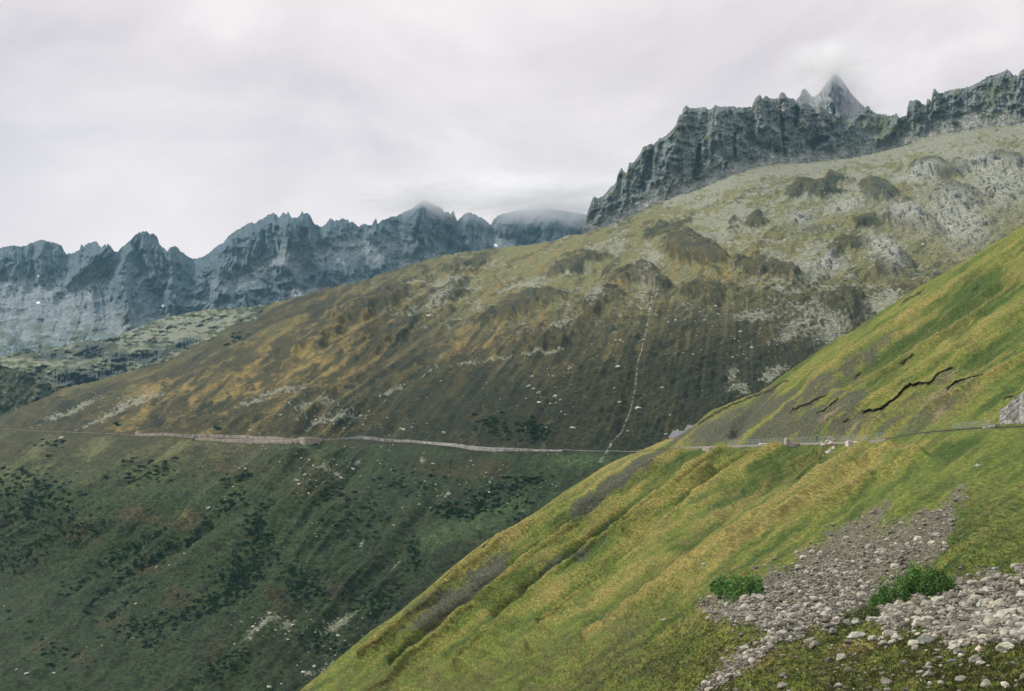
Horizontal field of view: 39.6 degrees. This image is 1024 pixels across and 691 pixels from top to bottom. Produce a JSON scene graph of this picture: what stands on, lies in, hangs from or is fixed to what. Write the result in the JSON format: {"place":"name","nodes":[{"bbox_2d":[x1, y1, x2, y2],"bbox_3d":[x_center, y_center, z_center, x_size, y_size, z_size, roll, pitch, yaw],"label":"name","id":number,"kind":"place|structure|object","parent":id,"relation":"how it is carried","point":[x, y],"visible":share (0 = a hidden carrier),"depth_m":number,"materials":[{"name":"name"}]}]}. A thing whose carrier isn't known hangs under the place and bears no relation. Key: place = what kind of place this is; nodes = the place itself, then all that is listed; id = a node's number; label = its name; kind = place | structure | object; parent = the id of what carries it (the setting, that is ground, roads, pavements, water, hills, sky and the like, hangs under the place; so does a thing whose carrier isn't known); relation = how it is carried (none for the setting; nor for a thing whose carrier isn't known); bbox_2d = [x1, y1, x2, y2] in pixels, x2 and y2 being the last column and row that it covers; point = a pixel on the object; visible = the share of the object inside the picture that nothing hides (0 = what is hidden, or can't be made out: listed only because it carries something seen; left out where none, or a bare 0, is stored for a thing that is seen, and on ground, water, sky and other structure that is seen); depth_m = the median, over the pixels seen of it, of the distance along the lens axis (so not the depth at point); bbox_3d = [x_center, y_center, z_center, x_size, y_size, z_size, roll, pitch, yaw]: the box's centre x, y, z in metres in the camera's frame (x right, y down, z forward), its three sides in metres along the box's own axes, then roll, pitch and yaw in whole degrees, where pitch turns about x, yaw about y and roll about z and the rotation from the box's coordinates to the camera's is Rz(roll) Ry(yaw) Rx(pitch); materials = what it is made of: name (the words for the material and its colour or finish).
{"place":"outdoors","nodes":[
{"label":"outdoors","id":0,"kind":"place"},
{"bbox_2d":[0,365,59,416],"bbox_3d":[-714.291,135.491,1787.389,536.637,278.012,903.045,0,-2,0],"label":"grassy spur","id":1,"kind":"structure","parent":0,"point":[18,389],"depth_m":1874.95,"materials":[{"name":"plant"}]},
{"bbox_2d":[0,299,288,388],"bbox_3d":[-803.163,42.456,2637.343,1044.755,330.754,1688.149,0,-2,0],"label":"valley head","id":2,"kind":"object","parent":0,"point":[145,345],"visible":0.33,"depth_m":2532.92},
{"bbox_2d":[0,199,586,356],"bbox_3d":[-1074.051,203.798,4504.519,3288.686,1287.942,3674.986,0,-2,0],"label":"mountain range","id":3,"kind":"structure","parent":0,"point":[94,291],"depth_m":4021.11,"materials":[{"name":"stone"}]},
{"bbox_2d":[0,428,637,451],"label":"road","id":4,"kind":"structure","parent":0,"point":[284,440],"depth_m":831.33,"materials":[{"name":"asphalt"}]},
{"bbox_2d":[0,124,1023,690],"bbox_3d":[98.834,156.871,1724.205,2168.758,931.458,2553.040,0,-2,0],"label":"valley hillside","id":5,"kind":"structure","parent":0,"point":[384,350],"depth_m":886.98,"materials":[{"name":"plant"}]},
{"bbox_2d":[135,432,292,440],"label":"retaining wall","id":6,"kind":"structure","parent":5,"relation":"on","point":[204,436],"depth_m":880.49,"materials":[{"name":"stone"}]},
{"bbox_2d":[195,438,291,443],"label":"retaining wall","id":7,"kind":"structure","parent":5,"relation":"on","point":[251,441],"depth_m":834.35,"materials":[{"name":"stone"}]},
{"bbox_2d":[0,331,554,685],"bbox_3d":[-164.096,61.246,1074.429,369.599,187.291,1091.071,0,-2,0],"label":"shrubbery","id":8,"kind":"object","parent":5,"relation":"on","point":[452,511],"visible":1,"depth_m":650.19,"materials":[{"name":"green plant"}]},
{"bbox_2d":[292,437,322,444],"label":"retaining wall","id":9,"kind":"structure","parent":5,"relation":"on","point":[307,440],"depth_m":791.69,"materials":[{"name":"stone"}]},
{"bbox_2d":[341,437,561,451],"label":"retaining wall","id":10,"kind":"structure","parent":5,"relation":"on","point":[494,449],"depth_m":752.11,"materials":[{"name":"grey stone"}]},
{"bbox_2d":[3,178,957,665],"bbox_3d":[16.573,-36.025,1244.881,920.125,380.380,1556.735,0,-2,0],"label":"hillside rubble","id":11,"kind":"object","parent":5,"relation":"on","point":[591,344],"visible":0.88,"depth_m":947.31,"materials":[{"name":"stone"}]},
{"bbox_2d":[581,69,1023,234],"bbox_3d":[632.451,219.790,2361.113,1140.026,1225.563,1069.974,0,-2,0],"label":"rock crag","id":12,"kind":"structure","parent":5,"relation":"on","point":[695,149],"depth_m":2094.87,"materials":[{"name":"stone"}]},
{"bbox_2d":[0,0,1023,258],"label":"sky","id":13,"kind":"structure","parent":0,"point":[188,124],"materials":[{"name":"white"}]},
{"bbox_2d":[300,225,1023,690],"bbox_3d":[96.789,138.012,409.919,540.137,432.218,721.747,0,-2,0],"label":"grassy slope","id":14,"kind":"structure","parent":0,"point":[826,395],"depth_m":306.21,"materials":[{"name":"plant"}]},
{"bbox_2d":[668,429,684,437],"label":"stone hut","id":15,"kind":"object","parent":14,"relation":"on","point":[676,433],"visible":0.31,"depth_m":462.20,"materials":[{"name":"grey stone"}]},
{"bbox_2d":[378,336,1023,690],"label":"heath undergrowth","id":16,"kind":"object","parent":14,"relation":"on","point":[998,676],"visible":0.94,"depth_m":95.76,"materials":[{"name":"green plant"}]},
{"bbox_2d":[702,446,712,451],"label":"retaining wall","id":17,"kind":"structure","parent":14,"relation":"on","point":[705,448],"depth_m":379.52,"materials":[{"name":"stone"}]},
{"bbox_2d":[709,570,764,602],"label":"bush","id":18,"kind":"object","parent":14,"relation":"on","point":[749,585],"visible":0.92,"depth_m":141.24,"materials":[{"name":"green plant"}]},
{"bbox_2d":[738,645,748,650],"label":"boulder","id":19,"kind":"object","parent":14,"relation":"on","point":[743,647],"visible":0.91,"depth_m":109.40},
{"bbox_2d":[739,594,749,600],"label":"scree stone","id":20,"kind":"object","parent":14,"relation":"on","point":[743,597],"visible":0.76,"depth_m":136.67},
{"bbox_2d":[740,603,748,608],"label":"scree stone","id":21,"kind":"object","parent":14,"relation":"on","point":[744,606],"visible":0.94,"depth_m":129.94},
{"bbox_2d":[745,616,755,621],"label":"scree stone","id":22,"kind":"object","parent":14,"relation":"on","point":[751,618],"visible":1,"depth_m":121.03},
{"bbox_2d":[761,614,769,619],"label":"scree stone","id":23,"kind":"object","parent":14,"relation":"on","point":[763,616],"visible":0.76,"depth_m":121.32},
{"bbox_2d":[775,614,782,621],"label":"scree stone","id":24,"kind":"object","parent":14,"relation":"on","point":[779,618],"visible":0.79,"depth_m":116.96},
{"bbox_2d":[777,682,787,688],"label":"scree stone","id":25,"kind":"object","parent":14,"relation":"on","point":[781,684],"visible":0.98,"depth_m":91.68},
{"bbox_2d":[778,630,787,636],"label":"scree stone","id":26,"kind":"object","parent":14,"relation":"on","point":[784,633],"visible":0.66,"depth_m":110.70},
{"bbox_2d":[777,597,788,601],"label":"scree stone","id":27,"kind":"object","parent":14,"relation":"on","point":[781,599],"visible":0.77,"depth_m":129.95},
{"bbox_2d":[779,671,788,677],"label":"scree stone","id":28,"kind":"object","parent":14,"relation":"on","point":[782,674],"visible":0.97,"depth_m":94.55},
{"bbox_2d":[783,618,793,623],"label":"scree stone","id":29,"kind":"object","parent":14,"relation":"on","point":[790,620],"visible":0.9,"depth_m":115.50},
{"bbox_2d":[785,590,793,594],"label":"scree stone","id":30,"kind":"object","parent":14,"relation":"on","point":[789,592],"visible":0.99,"depth_m":134.05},
{"bbox_2d":[784,437,798,446],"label":"retaining wall","id":31,"kind":"structure","parent":14,"relation":"on","point":[788,442],"depth_m":330.43,"materials":[{"name":"stone"}]},
{"bbox_2d":[787,613,797,618],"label":"scree stone","id":32,"kind":"object","parent":14,"relation":"on","point":[793,615],"visible":0.66,"depth_m":118.40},
{"bbox_2d":[790,632,801,637],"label":"scree stone","id":33,"kind":"object","parent":14,"relation":"on","point":[794,634],"visible":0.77,"depth_m":110.18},
{"bbox_2d":[792,604,799,609],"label":"scree stone","id":34,"kind":"object","parent":14,"relation":"on","point":[795,606],"visible":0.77,"depth_m":124.39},
{"bbox_2d":[794,566,802,570],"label":"scree stone","id":35,"kind":"object","parent":14,"relation":"on","point":[796,568],"visible":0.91,"depth_m":154.44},
{"bbox_2d":[803,637,815,642],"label":"boulder","id":36,"kind":"object","parent":14,"relation":"on","point":[809,639],"visible":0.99,"depth_m":106.22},
{"bbox_2d":[805,578,816,583],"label":"scree stone","id":37,"kind":"object","parent":14,"relation":"on","point":[809,580],"visible":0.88,"depth_m":139.34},
{"bbox_2d":[809,641,818,648],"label":"scree stone","id":38,"kind":"object","parent":14,"relation":"on","point":[812,644],"visible":0.91,"depth_m":103.97,"materials":[{"name":"stone"}]},
{"bbox_2d":[821,616,829,622],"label":"scree stone","id":39,"kind":"object","parent":14,"relation":"on","point":[825,619],"visible":0.81,"depth_m":114.10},
{"bbox_2d":[822,623,834,628],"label":"scree stone","id":40,"kind":"object","parent":14,"relation":"on","point":[828,625],"visible":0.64,"depth_m":110.39,"materials":[{"name":"stone"}]},
{"bbox_2d":[830,610,840,614],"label":"scree stone","id":41,"kind":"object","parent":14,"relation":"on","point":[835,611],"visible":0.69,"depth_m":116.76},
{"bbox_2d":[836,653,845,660],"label":"scree stone","id":42,"kind":"object","parent":14,"relation":"on","point":[840,656],"visible":0.99,"depth_m":95.53,"materials":[{"name":"stone"}]},
{"bbox_2d":[843,618,853,626],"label":"scree stone","id":43,"kind":"object","parent":14,"relation":"on","point":[847,622],"visible":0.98,"depth_m":109.41,"materials":[{"name":"stone"}]},
{"bbox_2d":[685,486,1023,690],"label":"scree gravel","id":44,"kind":"structure","parent":14,"relation":"on","point":[944,618],"depth_m":115.36,"materials":[{"name":"gravel"}]},
{"bbox_2d":[851,618,860,624],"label":"scree stone","id":45,"kind":"object","parent":14,"relation":"on","point":[855,621],"visible":0.69,"depth_m":108.79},
{"bbox_2d":[847,631,865,638],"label":"boulder","id":46,"kind":"object","parent":14,"relation":"on","point":[857,635],"visible":0.89,"depth_m":102.13,"materials":[{"name":"stone"}]},
{"bbox_2d":[839,601,881,626],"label":"bush","id":47,"kind":"object","parent":14,"relation":"on","point":[874,610],"visible":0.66,"depth_m":109.21,"materials":[{"name":"green plant"}]},
{"bbox_2d":[856,591,866,598],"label":"scree stone","id":48,"kind":"object","parent":14,"relation":"on","point":[860,594],"visible":0.77,"depth_m":120.96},
{"bbox_2d":[865,616,877,621],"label":"scree stone","id":49,"kind":"object","parent":14,"relation":"on","point":[871,618],"visible":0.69,"depth_m":106.97,"materials":[{"name":"stone"}]},
{"bbox_2d":[868,635,876,640],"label":"boulder","id":50,"kind":"object","parent":14,"relation":"on","point":[873,637],"visible":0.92,"depth_m":100.16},
{"bbox_2d":[879,566,886,571],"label":"scree stone","id":51,"kind":"object","parent":14,"relation":"on","point":[882,568],"visible":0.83,"depth_m":131.51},
{"bbox_2d":[881,677,891,684],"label":"scree stone","id":52,"kind":"object","parent":14,"relation":"on","point":[884,681],"visible":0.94,"depth_m":83.12,"materials":[{"name":"stone"}]},
{"bbox_2d":[883,617,890,622],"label":"scree stone","id":53,"kind":"object","parent":14,"relation":"on","point":[886,619],"visible":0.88,"depth_m":104.00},
{"bbox_2d":[885,631,896,637],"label":"scree stone","id":54,"kind":"object","parent":14,"relation":"on","point":[889,634],"visible":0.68,"depth_m":99.19,"materials":[{"name":"stone"}]},
{"bbox_2d":[885,603,897,609],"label":"scree stone","id":55,"kind":"object","parent":14,"relation":"on","point":[889,605],"visible":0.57,"depth_m":109.87,"materials":[{"name":"stone"}]},
{"bbox_2d":[893,616,903,622],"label":"scree stone","id":56,"kind":"object","parent":14,"relation":"on","point":[898,619],"visible":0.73,"depth_m":102.44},
{"bbox_2d":[893,600,903,604],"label":"scree stone","id":57,"kind":"object","parent":14,"relation":"on","point":[898,602],"visible":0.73,"depth_m":111.29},
{"bbox_2d":[898,621,910,627],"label":"scree stone","id":58,"kind":"object","parent":14,"relation":"on","point":[902,624],"visible":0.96,"depth_m":101.03,"materials":[{"name":"stone"}]},
{"bbox_2d":[903,608,914,612],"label":"scree stone","id":59,"kind":"object","parent":14,"relation":"on","point":[905,610],"visible":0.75,"depth_m":104.75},
{"bbox_2d":[905,546,915,552],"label":"scree stone","id":60,"kind":"object","parent":14,"relation":"on","point":[909,548],"visible":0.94,"depth_m":138.03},
{"bbox_2d":[867,560,956,606],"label":"bush","id":61,"kind":"object","parent":14,"relation":"on","point":[905,591],"visible":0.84,"depth_m":111.84,"materials":[{"name":"green plant"}]},
{"bbox_2d":[908,640,918,646],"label":"scree stone","id":62,"kind":"object","parent":14,"relation":"on","point":[912,643],"visible":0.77,"depth_m":92.16,"materials":[{"name":"stone"}]},
{"bbox_2d":[912,618,920,627],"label":"scree stone","id":63,"kind":"object","parent":14,"relation":"on","point":[917,621],"visible":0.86,"depth_m":99.69,"materials":[{"name":"stone"}]},
{"bbox_2d":[916,633,934,644],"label":"boulder","id":64,"kind":"object","parent":14,"relation":"on","point":[923,638],"visible":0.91,"depth_m":92.38,"materials":[{"name":"stone"}]},
{"bbox_2d":[923,665,933,670],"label":"scree stone","id":65,"kind":"object","parent":14,"relation":"on","point":[926,667],"visible":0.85,"depth_m":84.42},
{"bbox_2d":[927,611,937,616],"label":"scree stone","id":66,"kind":"object","parent":14,"relation":"on","point":[933,613],"visible":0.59,"depth_m":101.46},
{"bbox_2d":[931,596,943,601],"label":"scree stone","id":67,"kind":"object","parent":14,"relation":"on","point":[935,598],"visible":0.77,"depth_m":106.76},
{"bbox_2d":[941,592,954,597],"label":"scree stone","id":68,"kind":"object","parent":14,"relation":"on","point":[950,594],"visible":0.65,"depth_m":106.87,"materials":[{"name":"stone"}]},
{"bbox_2d":[955,648,964,652],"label":"scree stone","id":69,"kind":"object","parent":14,"relation":"on","point":[960,650],"visible":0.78,"depth_m":85.84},
{"bbox_2d":[955,623,965,631],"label":"scree stone","id":70,"kind":"object","parent":14,"relation":"on","point":[961,627],"visible":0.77,"depth_m":92.65,"materials":[{"name":"stone"}]},
{"bbox_2d":[955,578,965,584],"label":"scree stone","id":71,"kind":"object","parent":14,"relation":"on","point":[958,581],"visible":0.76,"depth_m":111.74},
{"bbox_2d":[957,616,971,621],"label":"scree stone","id":72,"kind":"object","parent":14,"relation":"on","point":[965,618],"visible":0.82,"depth_m":94.43,"materials":[{"name":"stone"}]},
{"bbox_2d":[965,609,973,613],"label":"scree stone","id":73,"kind":"object","parent":14,"relation":"on","point":[969,611],"visible":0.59,"depth_m":97.69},
{"bbox_2d":[967,601,976,606],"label":"scree stone","id":74,"kind":"object","parent":14,"relation":"on","point":[971,603],"visible":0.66,"depth_m":100.05,"materials":[{"name":"stone"}]},
{"bbox_2d":[967,631,976,635],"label":"scree stone","id":75,"kind":"object","parent":14,"relation":"on","point":[971,633],"visible":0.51,"depth_m":88.79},
{"bbox_2d":[966,622,978,628],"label":"scree stone","id":76,"kind":"object","parent":14,"relation":"on","point":[969,625],"visible":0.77,"depth_m":92.11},
{"bbox_2d":[953,420,993,429],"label":"roadside fence","id":77,"kind":"object","parent":14,"relation":"on","point":[989,422],"visible":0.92,"depth_m":251.02,"materials":[{"name":"metal"}]},
{"bbox_2d":[969,654,981,662],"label":"scree stone","id":78,"kind":"object","parent":14,"relation":"on","point":[974,658],"visible":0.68,"depth_m":81.61,"materials":[{"name":"stone"}]},
{"bbox_2d":[971,595,983,601],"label":"scree stone","id":79,"kind":"object","parent":14,"relation":"on","point":[974,597],"visible":0.68,"depth_m":100.49,"materials":[{"name":"stone"}]},
{"bbox_2d":[975,645,983,652],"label":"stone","id":80,"kind":"object","parent":14,"relation":"on","point":[978,648],"visible":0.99,"depth_m":83.92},
{"bbox_2d":[976,599,982,607],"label":"scree stone","id":81,"kind":"object","parent":14,"relation":"on","point":[979,604],"visible":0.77,"depth_m":99.10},
{"bbox_2d":[974,607,984,611],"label":"scree stone","id":82,"kind":"object","parent":14,"relation":"on","point":[980,609],"visible":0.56,"depth_m":97.44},
{"bbox_2d":[975,590,986,595],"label":"scree stone","id":83,"kind":"object","parent":14,"relation":"on","point":[981,592],"visible":0.73,"depth_m":102.69,"materials":[{"name":"stone"}]},
{"bbox_2d":[977,628,990,634],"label":"scree stone","id":84,"kind":"object","parent":14,"relation":"on","point":[982,631],"visible":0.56,"depth_m":88.12,"materials":[{"name":"stone"}]},
{"bbox_2d":[977,634,990,638],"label":"scree stone","id":85,"kind":"object","parent":14,"relation":"on","point":[987,636],"visible":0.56,"depth_m":86.69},
{"bbox_2d":[980,679,991,686],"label":"scree stone","id":86,"kind":"object","parent":14,"relation":"on","point":[984,682],"visible":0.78,"depth_m":75.40,"materials":[{"name":"stone"}]},
{"bbox_2d":[980,577,991,581],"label":"scree stone","id":87,"kind":"object","parent":14,"relation":"on","point":[986,579],"visible":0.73,"depth_m":108.49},
{"bbox_2d":[982,598,992,603],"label":"scree stone","id":88,"kind":"object","parent":14,"relation":"on","point":[986,600],"visible":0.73,"depth_m":98.70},
{"bbox_2d":[982,586,993,592],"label":"scree stone","id":89,"kind":"object","parent":14,"relation":"on","point":[987,589],"visible":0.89,"depth_m":103.22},
{"bbox_2d":[982,424,994,428],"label":"retaining wall","id":90,"kind":"structure","parent":14,"relation":"on","point":[988,426],"depth_m":245.59,"materials":[{"name":"grey stone"}]},
{"bbox_2d":[983,614,994,624],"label":"scree stone","id":91,"kind":"object","parent":14,"relation":"on","point":[988,617],"visible":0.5,"depth_m":92.14,"materials":[{"name":"stone"}]},
{"bbox_2d":[986,570,996,576],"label":"scree stone","id":92,"kind":"object","parent":14,"relation":"on","point":[991,573],"visible":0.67,"depth_m":109.78,"materials":[{"name":"stone"}]},
{"bbox_2d":[991,598,1004,604],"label":"scree stone","id":93,"kind":"object","parent":14,"relation":"on","point":[998,601],"visible":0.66,"depth_m":96.44,"materials":[{"name":"stone"}]},
{"bbox_2d":[994,618,1001,624],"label":"scree stone","id":94,"kind":"object","parent":14,"relation":"on","point":[998,620],"visible":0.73,"depth_m":90.64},
{"bbox_2d":[993,612,1004,617],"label":"scree stone","id":95,"kind":"object","parent":14,"relation":"on","point":[998,614],"visible":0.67,"depth_m":92.03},
{"bbox_2d":[995,584,1002,590],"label":"scree stone","id":96,"kind":"object","parent":14,"relation":"on","point":[999,587],"visible":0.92,"depth_m":102.22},
{"bbox_2d":[995,641,1014,651],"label":"boulder","id":97,"kind":"object","parent":14,"relation":"on","point":[1005,646],"visible":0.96,"depth_m":81.80,"materials":[{"name":"stone"}]},
{"bbox_2d":[1000,629,1009,635],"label":"scree stone","id":98,"kind":"object","parent":14,"relation":"on","point":[1003,632],"visible":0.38,"depth_m":86.55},
{"bbox_2d":[997,608,1015,614],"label":"boulder","id":99,"kind":"object","parent":14,"relation":"on","point":[1006,611],"visible":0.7,"depth_m":92.54,"materials":[{"name":"stone"}]},
{"bbox_2d":[1000,391,1023,423],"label":"stone revetment","id":100,"kind":"object","parent":14,"relation":"on","point":[1012,412],"visible":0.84,"depth_m":244.27,"materials":[{"name":"stone"}]},
{"bbox_2d":[1007,577,1016,582],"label":"scree stone","id":101,"kind":"object","parent":14,"relation":"on","point":[1010,579],"visible":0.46,"depth_m":102.96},
{"bbox_2d":[1009,629,1019,635],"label":"scree stone","id":102,"kind":"object","parent":14,"relation":"on","point":[1013,632],"visible":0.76,"depth_m":85.32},
{"bbox_2d":[1014,580,1021,586],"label":"scree stone","id":103,"kind":"object","parent":14,"relation":"on","point":[1016,582],"visible":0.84,"depth_m":101.56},
{"bbox_2d":[1014,616,1023,621],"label":"scree stone","id":104,"kind":"object","parent":14,"relation":"on","point":[1018,618],"visible":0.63,"depth_m":88.41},
{"bbox_2d":[1016,590,1023,597],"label":"scree stone","id":105,"kind":"object","parent":14,"relation":"on","point":[1018,594],"visible":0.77,"depth_m":96.75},
{"bbox_2d":[636,426,1011,451],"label":"road","id":106,"kind":"structure","parent":0,"point":[896,436],"depth_m":262.04,"materials":[{"name":"asphalt"}]},
{"bbox_2d":[681,439,884,448],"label":"kerb wall","id":107,"kind":"structure","parent":106,"relation":"on","point":[783,443],"depth_m":353.92,"materials":[{"name":"concrete"}]},
{"bbox_2d":[727,432,881,445],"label":"roadside fence","id":108,"kind":"object","parent":106,"relation":"on","point":[814,438],"visible":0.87,"depth_m":324.52,"materials":[{"name":"metal"}]},
{"bbox_2d":[845,440,857,446],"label":"concrete parapet","id":109,"kind":"structure","parent":106,"relation":"on","point":[848,443],"depth_m":301.44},
{"bbox_2d":[795,73,864,118],"bbox_3d":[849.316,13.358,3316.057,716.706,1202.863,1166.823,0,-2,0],"label":"mountain peak","id":110,"kind":"structure","parent":0,"point":[836,98],"depth_m":3049.34,"materials":[{"name":"stone"}]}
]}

